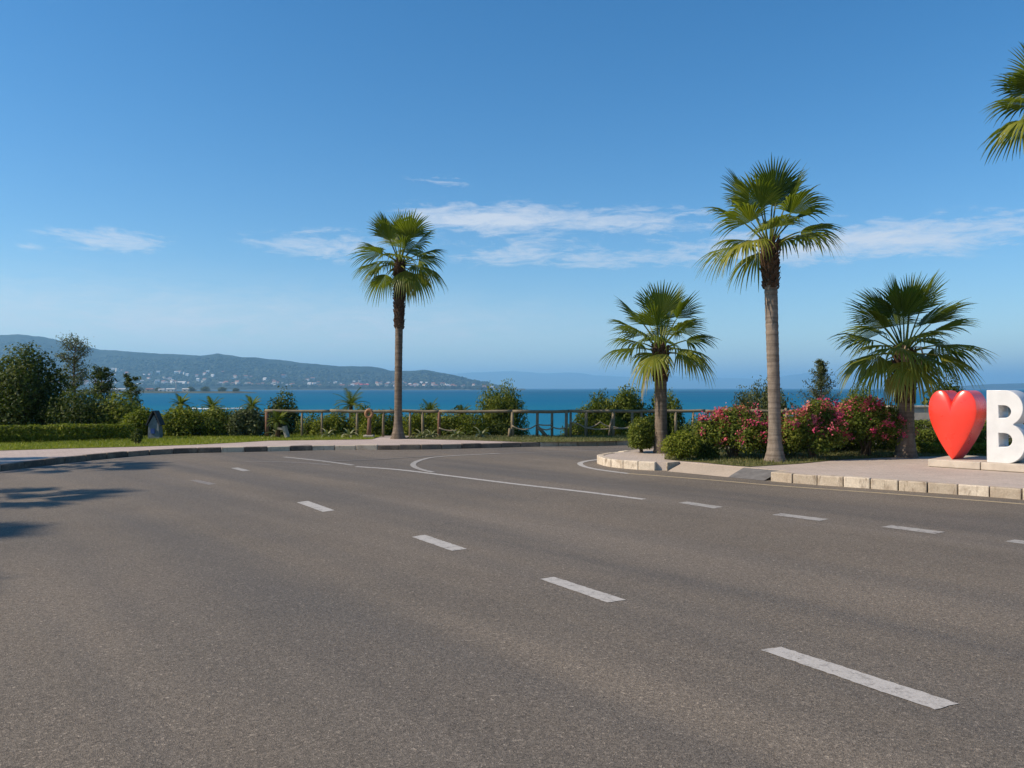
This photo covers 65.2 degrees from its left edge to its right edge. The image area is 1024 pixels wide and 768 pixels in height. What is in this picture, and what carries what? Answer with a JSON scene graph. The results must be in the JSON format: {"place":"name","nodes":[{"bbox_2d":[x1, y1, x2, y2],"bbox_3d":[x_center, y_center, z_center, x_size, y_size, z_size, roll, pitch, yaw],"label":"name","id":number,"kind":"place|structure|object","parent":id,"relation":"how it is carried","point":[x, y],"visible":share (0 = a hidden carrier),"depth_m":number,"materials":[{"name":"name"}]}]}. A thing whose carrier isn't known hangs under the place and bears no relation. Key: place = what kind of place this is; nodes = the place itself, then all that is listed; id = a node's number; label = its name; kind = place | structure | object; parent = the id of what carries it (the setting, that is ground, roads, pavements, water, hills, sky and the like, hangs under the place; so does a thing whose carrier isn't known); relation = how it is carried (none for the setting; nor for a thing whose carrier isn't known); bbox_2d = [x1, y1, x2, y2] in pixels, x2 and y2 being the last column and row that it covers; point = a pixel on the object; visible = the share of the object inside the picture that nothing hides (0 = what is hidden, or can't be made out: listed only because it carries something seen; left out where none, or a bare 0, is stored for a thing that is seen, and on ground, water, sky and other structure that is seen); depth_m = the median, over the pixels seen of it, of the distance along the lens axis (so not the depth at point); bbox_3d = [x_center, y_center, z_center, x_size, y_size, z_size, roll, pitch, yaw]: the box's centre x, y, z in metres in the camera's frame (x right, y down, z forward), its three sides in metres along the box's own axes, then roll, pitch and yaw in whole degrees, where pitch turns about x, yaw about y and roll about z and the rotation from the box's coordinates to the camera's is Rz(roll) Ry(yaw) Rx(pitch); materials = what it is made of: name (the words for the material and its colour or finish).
{"place":"outdoors","nodes":[
{"label":"outdoors","id":0,"kind":"place"},
{"bbox_2d":[61,389,255,392],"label":"headland","id":1,"kind":"structure","parent":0,"point":[142,391],"depth_m":1533.98,"materials":[{"name":"blue"}]},
{"bbox_2d":[0,334,525,389],"bbox_3d":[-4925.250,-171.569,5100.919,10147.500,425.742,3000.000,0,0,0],"label":"hills","id":2,"kind":"structure","parent":0,"point":[95,353],"depth_m":5041.29,"materials":[{"name":"blue"}]},
{"bbox_2d":[0,339,505,389],"bbox_3d":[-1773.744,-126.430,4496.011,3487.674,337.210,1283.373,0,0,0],"label":"woodland","id":3,"kind":"object","parent":2,"relation":"on","point":[353,375],"visible":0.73,"depth_m":4609.23,"materials":[{"name":"green plant"}]},
{"bbox_2d":[0,436,1011,463],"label":"pavement","id":4,"kind":"structure","parent":0,"point":[9,456],"depth_m":23.18,"materials":[{"name":"beige concrete"}]},
{"bbox_2d":[0,432,380,449],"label":"lawn","id":5,"kind":"structure","parent":4,"relation":"on","point":[166,442],"depth_m":24.31,"materials":[{"name":"green plant"}]},
{"bbox_2d":[0,423,134,442],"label":"hedge","id":6,"kind":"object","parent":5,"relation":"on","point":[22,431],"visible":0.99,"depth_m":24.71,"materials":[{"name":"green plant"}]},
{"bbox_2d":[34,385,121,434],"bbox_3d":[-15.397,1.041,28.822,2.691,2.038,2.483,0,0,30],"label":"shrub","id":7,"kind":"object","parent":5,"relation":"on","point":[79,411],"visible":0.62,"depth_m":28.35,"materials":[{"name":"green plant"}]},
{"bbox_2d":[85,390,149,434],"bbox_3d":[-14.121,1.148,28.953,2.625,1.844,1.969,0,0,0],"label":"shrub","id":8,"kind":"object","parent":5,"relation":"on","point":[126,408],"visible":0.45,"depth_m":28.52,"materials":[{"name":"green plant"}]},
{"bbox_2d":[120,406,152,434],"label":"shrub","id":9,"kind":"object","parent":5,"relation":"on","point":[139,419],"visible":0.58,"depth_m":27.29,"materials":[{"name":"green plant"}]},
{"bbox_2d":[130,428,142,442],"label":"shrub","id":10,"kind":"object","parent":5,"relation":"on","point":[136,435],"visible":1,"depth_m":23.84,"materials":[{"name":"green plant"}]},
{"bbox_2d":[146,410,164,438],"bbox_3d":[-11.649,1.329,26.135,0.484,0.924,0.380,0,0,0],"label":"shrine","id":11,"kind":"object","parent":5,"relation":"on","point":[155,423],"visible":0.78,"depth_m":26.00,"materials":[{"name":"blue stone"}]},
{"bbox_2d":[161,403,204,436],"bbox_3d":[-11.297,1.274,27.586,1.877,1.223,1.481,0,0,0],"label":"shrub","id":12,"kind":"object","parent":5,"relation":"on","point":[182,421],"visible":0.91,"depth_m":27.22,"materials":[{"name":"green plant"}]},
{"bbox_2d":[191,404,231,435],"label":"shrub","id":13,"kind":"object","parent":5,"relation":"on","point":[214,422],"visible":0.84,"depth_m":27.47,"materials":[{"name":"green plant"}]},
{"bbox_2d":[224,406,270,435],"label":"shrub","id":14,"kind":"object","parent":5,"relation":"on","point":[243,421],"visible":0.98,"depth_m":27.38,"materials":[{"name":"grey plant"}]},
{"bbox_2d":[266,410,289,437],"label":"date palm","id":15,"kind":"object","parent":5,"relation":"on","point":[278,420],"visible":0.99,"depth_m":26.62,"materials":[{"name":"green plant"}]},
{"bbox_2d":[277,426,289,437],"bbox_3d":[-7.657,1.593,26.659,0.436,0.403,0.320,0,0,0],"label":"stone bench","id":16,"kind":"object","parent":5,"relation":"on","point":[285,430],"visible":0.88,"depth_m":26.51,"materials":[{"name":"grey stone"}]},
{"bbox_2d":[339,427,357,436],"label":"agave","id":17,"kind":"object","parent":5,"relation":"on","point":[349,433],"visible":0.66,"depth_m":26.83,"materials":[{"name":"green plant"}]},
{"bbox_2d":[363,408,374,437],"bbox_3d":[-4.786,1.310,26.768,0.340,0.987,0.300,0,0,0],"label":"ring post","id":18,"kind":"object","parent":5,"relation":"on","point":[368,421],"visible":0.95,"depth_m":26.72,"materials":[{"name":"wood"}]},
{"bbox_2d":[405,434,669,441],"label":"lawn","id":19,"kind":"structure","parent":4,"relation":"on","point":[524,439],"depth_m":25.73,"materials":[{"name":"green plant"}]},
{"bbox_2d":[349,208,447,438],"bbox_3d":[-3.675,-1.960,26.264,3.248,7.602,3.275,0,0,0],"label":"fan palm","id":20,"kind":"object","parent":19,"relation":"on","point":[403,282],"visible":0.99,"depth_m":26.14,"materials":[{"name":"green plant"}]},
{"bbox_2d":[469,426,490,436],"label":"agave","id":21,"kind":"object","parent":19,"relation":"on","point":[481,433],"visible":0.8,"depth_m":26.97,"materials":[{"name":"green plant"}]},
{"bbox_2d":[265,408,798,436],"bbox_3d":[0.699,1.368,27.319,18.298,1.099,0.200,0,0,0],"label":"rail fence","id":22,"kind":"object","parent":19,"relation":"on","point":[611,428],"visible":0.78,"depth_m":27.30,"materials":[{"name":"brown wood"}]},
{"bbox_2d":[840,382,881,404],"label":"shrub","id":23,"kind":"object","parent":19,"relation":"on","point":[852,394],"visible":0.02,"depth_m":26.85,"materials":[{"name":"green plant"}]},
{"bbox_2d":[0,443,1023,767],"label":"road","id":24,"kind":"structure","parent":0,"point":[162,611],"depth_m":6.28,"materials":[{"name":"grey asphalt"}]},
{"bbox_2d":[0,450,409,472],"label":"road marking","id":25,"kind":"object","parent":24,"relation":"on","point":[205,453],"visible":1,"depth_m":21.94,"materials":[{"name":"paint"}]},
{"bbox_2d":[297,501,332,511],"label":"road marking","id":26,"kind":"object","parent":24,"relation":"on","point":[315,506],"visible":1,"depth_m":12.12,"materials":[{"name":"white paint"}]},
{"bbox_2d":[414,535,465,550],"bbox_3d":[-0.862,1.843,9.307,0.206,0.001,1.024,0,0,-33],"label":"road marking","id":27,"kind":"object","parent":24,"relation":"on","point":[440,543],"visible":1,"depth_m":9.30,"materials":[{"name":"white paint"}]},
{"bbox_2d":[410,453,500,471],"bbox_3d":[-1.672,1.890,19.660,1.477,0.001,5.201,0,0,15],"label":"road marking","id":28,"kind":"object","parent":24,"relation":"on","point":[413,464],"visible":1,"depth_m":19.24,"materials":[{"name":"white paint"}]},
{"bbox_2d":[356,466,643,499],"bbox_3d":[-0.643,1.875,15.702,7.869,0.001,0.361,0,0,43],"label":"road marking","id":29,"kind":"object","parent":24,"relation":"on","point":[510,483],"visible":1,"depth_m":15.04,"materials":[{"name":"white paint"}]},
{"bbox_2d":[0,440,1010,470],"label":"kerb","id":30,"kind":"structure","parent":24,"relation":"on","point":[47,461],"depth_m":22.83,"materials":[{"name":"concrete"}]},
{"bbox_2d":[542,577,624,601],"bbox_3d":[0.606,1.832,7.150,0.192,0.001,1.013,0,0,-34],"label":"road marking","id":31,"kind":"object","parent":24,"relation":"on","point":[599,595],"visible":1,"depth_m":7.09,"materials":[{"name":"white paint"}]},
{"bbox_2d":[577,459,627,473],"bbox_3d":[1.962,1.888,18.435,0.782,0.001,3.378,0,0,-5],"label":"road marking","id":32,"kind":"object","parent":24,"relation":"on","point":[580,463],"visible":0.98,"depth_m":18.30,"materials":[{"name":"white paint"}]},
{"bbox_2d":[597,448,655,470],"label":"kerb","id":33,"kind":"structure","parent":24,"relation":"on","point":[602,459],"depth_m":17.92,"materials":[{"name":"concrete"}]},
{"bbox_2d":[680,501,720,507],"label":"road marking","id":34,"kind":"object","parent":24,"relation":"on","point":[700,504],"visible":1,"depth_m":12.33,"materials":[{"name":"white paint"}]},
{"bbox_2d":[665,461,789,471],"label":"kerb","id":35,"kind":"structure","parent":24,"relation":"on","point":[671,465],"depth_m":17.48,"materials":[{"name":"concrete"}]},
{"bbox_2d":[773,513,825,520],"bbox_3d":[4.013,1.852,11.146,0.252,0.001,0.721,0,0,-43],"label":"road marking","id":36,"kind":"object","parent":24,"relation":"on","point":[802,517],"visible":1,"depth_m":11.10,"materials":[{"name":"white paint"}]},
{"bbox_2d":[628,473,1022,503],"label":"road marking","id":37,"kind":"object","parent":24,"relation":"on","point":[835,489],"visible":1,"depth_m":14.02,"materials":[{"name":"yellow paint"}]},
{"bbox_2d":[762,647,958,708],"bbox_3d":[2.116,1.821,5.016,0.207,0.001,1.244,0,0,-34],"label":"road marking","id":38,"kind":"object","parent":24,"relation":"on","point":[905,692],"visible":1,"depth_m":4.93,"materials":[{"name":"white paint"}]},
{"bbox_2d":[771,471,1023,499],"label":"kerb","id":39,"kind":"structure","parent":24,"relation":"on","point":[919,486],"depth_m":14.04,"materials":[{"name":"concrete"}]},
{"bbox_2d":[883,525,941,533],"bbox_3d":[5.092,1.847,10.168,0.252,0.001,0.687,0,0,-41],"label":"road marking","id":40,"kind":"object","parent":24,"relation":"on","point":[913,529],"visible":1,"depth_m":10.15,"materials":[{"name":"white paint"}]},
{"bbox_2d":[921,377,963,405],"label":"shrub","id":41,"kind":"object","parent":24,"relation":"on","point":[957,389],"visible":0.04,"depth_m":25.46,"materials":[{"name":"green plant"}]},
{"bbox_2d":[892,406,1010,436],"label":"garden wall","id":42,"kind":"structure","parent":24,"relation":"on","point":[920,413],"depth_m":24.27,"materials":[{"name":"stone"}]},
{"bbox_2d":[914,419,1023,443],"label":"hedge","id":43,"kind":"object","parent":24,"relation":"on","point":[920,423],"visible":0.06,"depth_m":22.73,"materials":[{"name":"green plant"}]},
{"bbox_2d":[0,0,1023,385],"label":"sky","id":44,"kind":"structure","parent":0,"point":[185,177],"materials":[{"name":"blue"}]},
{"bbox_2d":[8,388,1023,435],"bbox_3d":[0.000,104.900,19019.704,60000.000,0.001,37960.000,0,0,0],"label":"sea","id":45,"kind":"structure","parent":0,"point":[575,398],"depth_m":746.71,"materials":[{"name":"liquid"}]},
{"bbox_2d":[451,371,944,387],"bbox_3d":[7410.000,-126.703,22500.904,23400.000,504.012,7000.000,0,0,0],"label":"mountains","id":46,"kind":"structure","parent":0,"point":[548,380],"depth_m":20802.46,"materials":[{"name":"blue"}]},
{"bbox_2d":[604,449,1023,488],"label":"pavement","id":47,"kind":"structure","parent":0,"point":[915,469],"depth_m":15.96,"materials":[{"name":"beige concrete"}]},
{"bbox_2d":[626,416,656,452],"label":"round bush","id":48,"kind":"object","parent":47,"relation":"on","point":[641,433],"visible":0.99,"depth_m":19.96,"materials":[{"name":"green plant"}]},
{"bbox_2d":[669,462,743,476],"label":"driveway ramp","id":49,"kind":"structure","parent":47,"relation":"on","point":[711,470],"depth_m":16.84,"materials":[{"name":"concrete"}]},
{"bbox_2d":[729,467,780,480],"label":"driveway ramp","id":50,"kind":"structure","parent":47,"relation":"on","point":[754,474],"depth_m":16.01,"materials":[{"name":"concrete"}]},
{"bbox_2d":[664,447,986,465],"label":"grass","id":51,"kind":"structure","parent":47,"relation":"on","point":[859,454],"depth_m":18.56,"materials":[{"name":"green plant"}]},
{"bbox_2d":[599,279,721,453],"bbox_3d":[3.692,-0.409,20.091,2.910,4.358,2.867,0,0,-28],"label":"fan palm","id":52,"kind":"object","parent":51,"relation":"on","point":[661,307],"visible":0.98,"depth_m":19.77,"materials":[{"name":"green plant"}]},
{"bbox_2d":[657,429,702,459],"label":"round bush","id":53,"kind":"object","parent":51,"relation":"on","point":[680,444],"visible":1,"depth_m":17.91,"materials":[{"name":"green plant"}]},
{"bbox_2d":[693,439,719,458],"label":"round bush","id":54,"kind":"object","parent":51,"relation":"on","point":[709,450],"visible":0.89,"depth_m":18.14,"materials":[{"name":"green plant"}]},
{"bbox_2d":[684,402,784,457],"bbox_3d":[5.162,1.095,18.609,2.237,1.358,1.726,0,0,28],"label":"bougainvillea","id":55,"kind":"object","parent":51,"relation":"on","point":[731,429],"visible":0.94,"depth_m":18.31,"materials":[{"name":"green plant"}]},
{"bbox_2d":[692,152,846,461],"bbox_3d":[5.684,-1.616,17.807,3.374,6.751,3.104,0,0,0],"label":"fan palm","id":56,"kind":"object","parent":51,"relation":"on","point":[771,187],"visible":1,"depth_m":17.56,"materials":[{"name":"green plant"}]},
{"bbox_2d":[757,416,796,454],"bbox_3d":[6.389,1.262,19.268,1.400,1.040,1.038,0,0,0],"label":"bougainvillea","id":57,"kind":"object","parent":51,"relation":"on","point":[782,439],"visible":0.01,"depth_m":19.06,"materials":[{"name":"green plant"}]},
{"bbox_2d":[781,395,854,458],"bbox_3d":[6.909,1.016,18.359,1.753,1.519,1.353,0,0,0],"label":"bougainvillea","id":58,"kind":"object","parent":51,"relation":"on","point":[813,425],"visible":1,"depth_m":18.11,"materials":[{"name":"green plant"}]},
{"bbox_2d":[800,437,895,451],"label":"hedge","id":59,"kind":"object","parent":51,"relation":"on","point":[857,446],"visible":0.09,"depth_m":20.36,"materials":[{"name":"green plant"}]},
{"bbox_2d":[827,392,919,455],"bbox_3d":[8.539,0.984,19.157,2.203,1.593,2.018,0,0,-44],"label":"bougainvillea","id":60,"kind":"object","parent":51,"relation":"on","point":[867,420],"visible":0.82,"depth_m":18.70,"materials":[{"name":"green plant"}]},
{"bbox_2d":[827,268,996,457],"bbox_3d":[9.216,-0.452,18.739,3.494,4.432,3.420,0,0,0],"label":"fan palm","id":61,"kind":"object","parent":51,"relation":"on","point":[906,369],"visible":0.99,"depth_m":18.41,"materials":[{"name":"green plant"}]},
{"bbox_2d":[915,429,986,449],"bbox_3d":[11.431,1.449,20.803,1.872,0.574,0.913,0,0,13],"label":"hedge","id":62,"kind":"object","parent":51,"relation":"on","point":[929,435],"visible":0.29,"depth_m":20.59,"materials":[{"name":"green plant"}]},
{"bbox_2d":[916,442,1010,454],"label":"hedge","id":63,"kind":"object","parent":51,"relation":"on","point":[937,447],"visible":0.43,"depth_m":19.60,"materials":[{"name":"green plant"}]},
{"bbox_2d":[980,42,1023,165],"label":"fan palm","id":64,"kind":"object","parent":51,"relation":"on","point":[1011,129],"visible":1,"depth_m":20.43,"materials":[{"name":"green plant"}]},
{"bbox_2d":[928,455,1023,472],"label":"sign plinth","id":65,"kind":"structure","parent":47,"relation":"on","point":[974,462],"depth_m":16.01,"materials":[{"name":"concrete"}]},
{"bbox_2d":[929,390,986,458],"bbox_3d":[9.229,0.843,16.599,0.645,1.419,0.927,0,0,-40],"label":"heart sign","id":66,"kind":"object","parent":65,"relation":"on","point":[958,420],"visible":1,"depth_m":16.38,"materials":[{"name":"red paint"}]},
{"bbox_2d":[987,390,1023,462],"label":"letter sign","id":67,"kind":"object","parent":65,"relation":"on","point":[1001,425],"visible":1,"depth_m":15.72,"materials":[{"name":"white paint"}]},
{"bbox_2d":[958,383,1023,388],"bbox_3d":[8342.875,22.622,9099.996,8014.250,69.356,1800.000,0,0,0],"label":"hills","id":68,"kind":"structure","parent":0,"point":[1006,386],"depth_m":8366.60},
{"bbox_3d":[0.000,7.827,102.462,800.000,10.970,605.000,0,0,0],"label":"ground","id":69,"kind":"structure","parent":0,"visible":0},
{"bbox_2d":[0,340,77,433],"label":"broadleaf tree","id":70,"kind":"object","parent":69,"relation":"on","point":[21,403],"visible":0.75,"depth_m":28.96,"materials":[{"name":"green plant"}]},
{"bbox_2d":[50,332,97,396],"bbox_3d":[-20.893,-0.021,37.987,2.108,4.975,2.111,0,0,34],"label":"pine tree","id":71,"kind":"object","parent":69,"relation":"on","point":[74,361],"visible":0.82,"depth_m":37.90,"materials":[{"name":"green plant"}]},
{"bbox_2d":[79,365,120,400],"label":"pine tree","id":72,"kind":"object","parent":69,"relation":"on","point":[102,375],"visible":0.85,"depth_m":41.85,"materials":[{"name":"green plant"}]},
{"bbox_2d":[122,373,143,407],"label":"pine tree","id":73,"kind":"object","parent":69,"relation":"on","point":[128,383],"visible":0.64,"depth_m":43.88,"materials":[{"name":"green plant"}]},
{"bbox_2d":[168,393,193,410],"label":"date palm","id":74,"kind":"object","parent":69,"relation":"on","point":[180,402],"visible":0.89,"depth_m":28.12,"materials":[{"name":"green plant"}]},
{"bbox_2d":[199,396,225,411],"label":"date palm","id":75,"kind":"object","parent":69,"relation":"on","point":[210,401],"visible":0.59,"depth_m":28.31,"materials":[{"name":"green plant"}]},
{"bbox_2d":[239,395,264,414],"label":"date palm","id":76,"kind":"object","parent":69,"relation":"on","point":[251,403],"visible":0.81,"depth_m":28.54,"materials":[{"name":"green plant"}]},
{"bbox_2d":[263,386,303,435],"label":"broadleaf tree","id":77,"kind":"object","parent":69,"relation":"on","point":[292,417],"visible":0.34,"depth_m":29.41,"materials":[{"name":"green plant"}]},
{"bbox_2d":[292,413,320,435],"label":"shrub","id":78,"kind":"object","parent":69,"relation":"on","point":[305,431],"visible":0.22,"depth_m":28.58,"materials":[{"name":"green plant"}]},
{"bbox_2d":[306,413,347,435],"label":"shrub","id":79,"kind":"object","parent":69,"relation":"on","point":[328,424],"visible":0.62,"depth_m":28.21,"materials":[{"name":"green plant"}]},
{"bbox_2d":[324,407,350,435],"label":"shrub","id":80,"kind":"object","parent":69,"relation":"on","point":[345,422],"visible":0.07,"depth_m":28.92,"materials":[{"name":"green plant"}]},
{"bbox_2d":[333,387,368,420],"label":"date palm","id":81,"kind":"object","parent":69,"relation":"on","point":[351,401],"visible":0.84,"depth_m":29.32,"materials":[{"name":"green plant"}]},
{"bbox_2d":[346,403,373,434],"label":"shrub","id":82,"kind":"object","parent":69,"relation":"on","point":[352,425],"visible":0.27,"depth_m":28.74,"materials":[{"name":"green plant"}]},
{"bbox_2d":[358,409,393,435],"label":"shrub","id":83,"kind":"object","parent":69,"relation":"on","point":[376,427],"visible":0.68,"depth_m":28.32,"materials":[{"name":"green plant"}]},
{"bbox_2d":[384,407,406,435],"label":"shrub","id":84,"kind":"object","parent":69,"relation":"on","point":[391,418],"visible":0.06,"depth_m":29.01,"materials":[{"name":"green plant"}]},
{"bbox_2d":[402,409,430,435],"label":"shrub","id":85,"kind":"object","parent":69,"relation":"on","point":[416,424],"visible":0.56,"depth_m":28.34,"materials":[{"name":"green plant"}]},
{"bbox_2d":[415,403,445,427],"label":"shrub","id":86,"kind":"object","parent":69,"relation":"on","point":[427,414],"visible":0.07,"depth_m":29.16,"materials":[{"name":"green plant"}]},
{"bbox_2d":[421,399,440,414],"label":"date palm","id":87,"kind":"object","parent":69,"relation":"on","point":[431,406],"visible":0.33,"depth_m":29.54,"materials":[{"name":"green plant"}]},
{"bbox_2d":[420,413,463,435],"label":"shrub","id":88,"kind":"object","parent":69,"relation":"on","point":[447,424],"visible":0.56,"depth_m":28.36,"materials":[{"name":"green plant"}]},
{"bbox_2d":[451,403,471,423],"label":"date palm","id":89,"kind":"object","parent":69,"relation":"on","point":[459,407],"visible":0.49,"depth_m":28.91,"materials":[{"name":"green plant"}]},
{"bbox_2d":[450,404,482,426],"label":"shrub","id":90,"kind":"object","parent":69,"relation":"on","point":[459,414],"visible":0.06,"depth_m":29.09,"materials":[{"name":"green plant"}]},
{"bbox_2d":[447,413,492,435],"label":"shrub","id":91,"kind":"object","parent":69,"relation":"on","point":[469,427],"visible":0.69,"depth_m":28.27,"materials":[{"name":"green plant"}]},
{"bbox_2d":[475,378,530,435],"bbox_3d":[-0.277,1.177,29.553,2.376,2.831,1.792,0,0,0],"label":"evergreen tree","id":92,"kind":"object","parent":69,"relation":"on","point":[497,401],"visible":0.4,"depth_m":29.34,"materials":[{"name":"green plant"}]},
{"bbox_2d":[487,419,518,435],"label":"shrub","id":93,"kind":"object","parent":69,"relation":"on","point":[498,428],"visible":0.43,"depth_m":28.48,"materials":[{"name":"green plant"}]},
{"bbox_2d":[560,416,589,435],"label":"shrub","id":94,"kind":"object","parent":69,"relation":"on","point":[578,430],"visible":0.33,"depth_m":28.78,"materials":[{"name":"green plant"}]},
{"bbox_2d":[574,388,623,434],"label":"evergreen tree","id":95,"kind":"object","parent":69,"relation":"on","point":[599,403],"visible":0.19,"depth_m":29.48,"materials":[{"name":"green plant"}]},
{"bbox_2d":[591,418,628,435],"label":"shrub","id":96,"kind":"object","parent":69,"relation":"on","point":[617,431],"visible":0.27,"depth_m":28.39,"materials":[{"name":"green plant"}]},
{"bbox_2d":[608,383,651,430],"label":"evergreen tree","id":97,"kind":"object","parent":69,"relation":"on","point":[625,399],"visible":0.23,"depth_m":29.77,"materials":[{"name":"green plant"}]},
{"bbox_2d":[639,414,669,435],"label":"shrub","id":98,"kind":"object","parent":69,"relation":"on","point":[650,417],"visible":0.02,"depth_m":28.59,"materials":[{"name":"green plant"}]},
{"bbox_2d":[649,387,685,434],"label":"evergreen tree","id":99,"kind":"object","parent":69,"relation":"on","point":[671,406],"visible":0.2,"depth_m":30.03,"materials":[{"name":"green plant"}]},
{"bbox_2d":[679,418,699,434],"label":"shrub","id":100,"kind":"object","parent":69,"relation":"on","point":[686,424],"visible":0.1,"depth_m":29.00,"materials":[{"name":"green plant"}]},
{"bbox_2d":[731,375,795,426],"bbox_3d":[9.370,1.070,29.549,2.558,2.865,2.342,0,0,0],"label":"evergreen tree","id":101,"kind":"object","parent":69,"relation":"on","point":[743,399],"visible":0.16,"depth_m":29.41,"materials":[{"name":"green plant"}]},
{"bbox_2d":[789,358,842,409],"bbox_3d":[10.820,0.579,28.435,1.838,3.000,1.821,0,0,31],"label":"conifer tree","id":102,"kind":"object","parent":69,"relation":"on","point":[821,382],"visible":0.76,"depth_m":28.40,"materials":[{"name":"green plant"}]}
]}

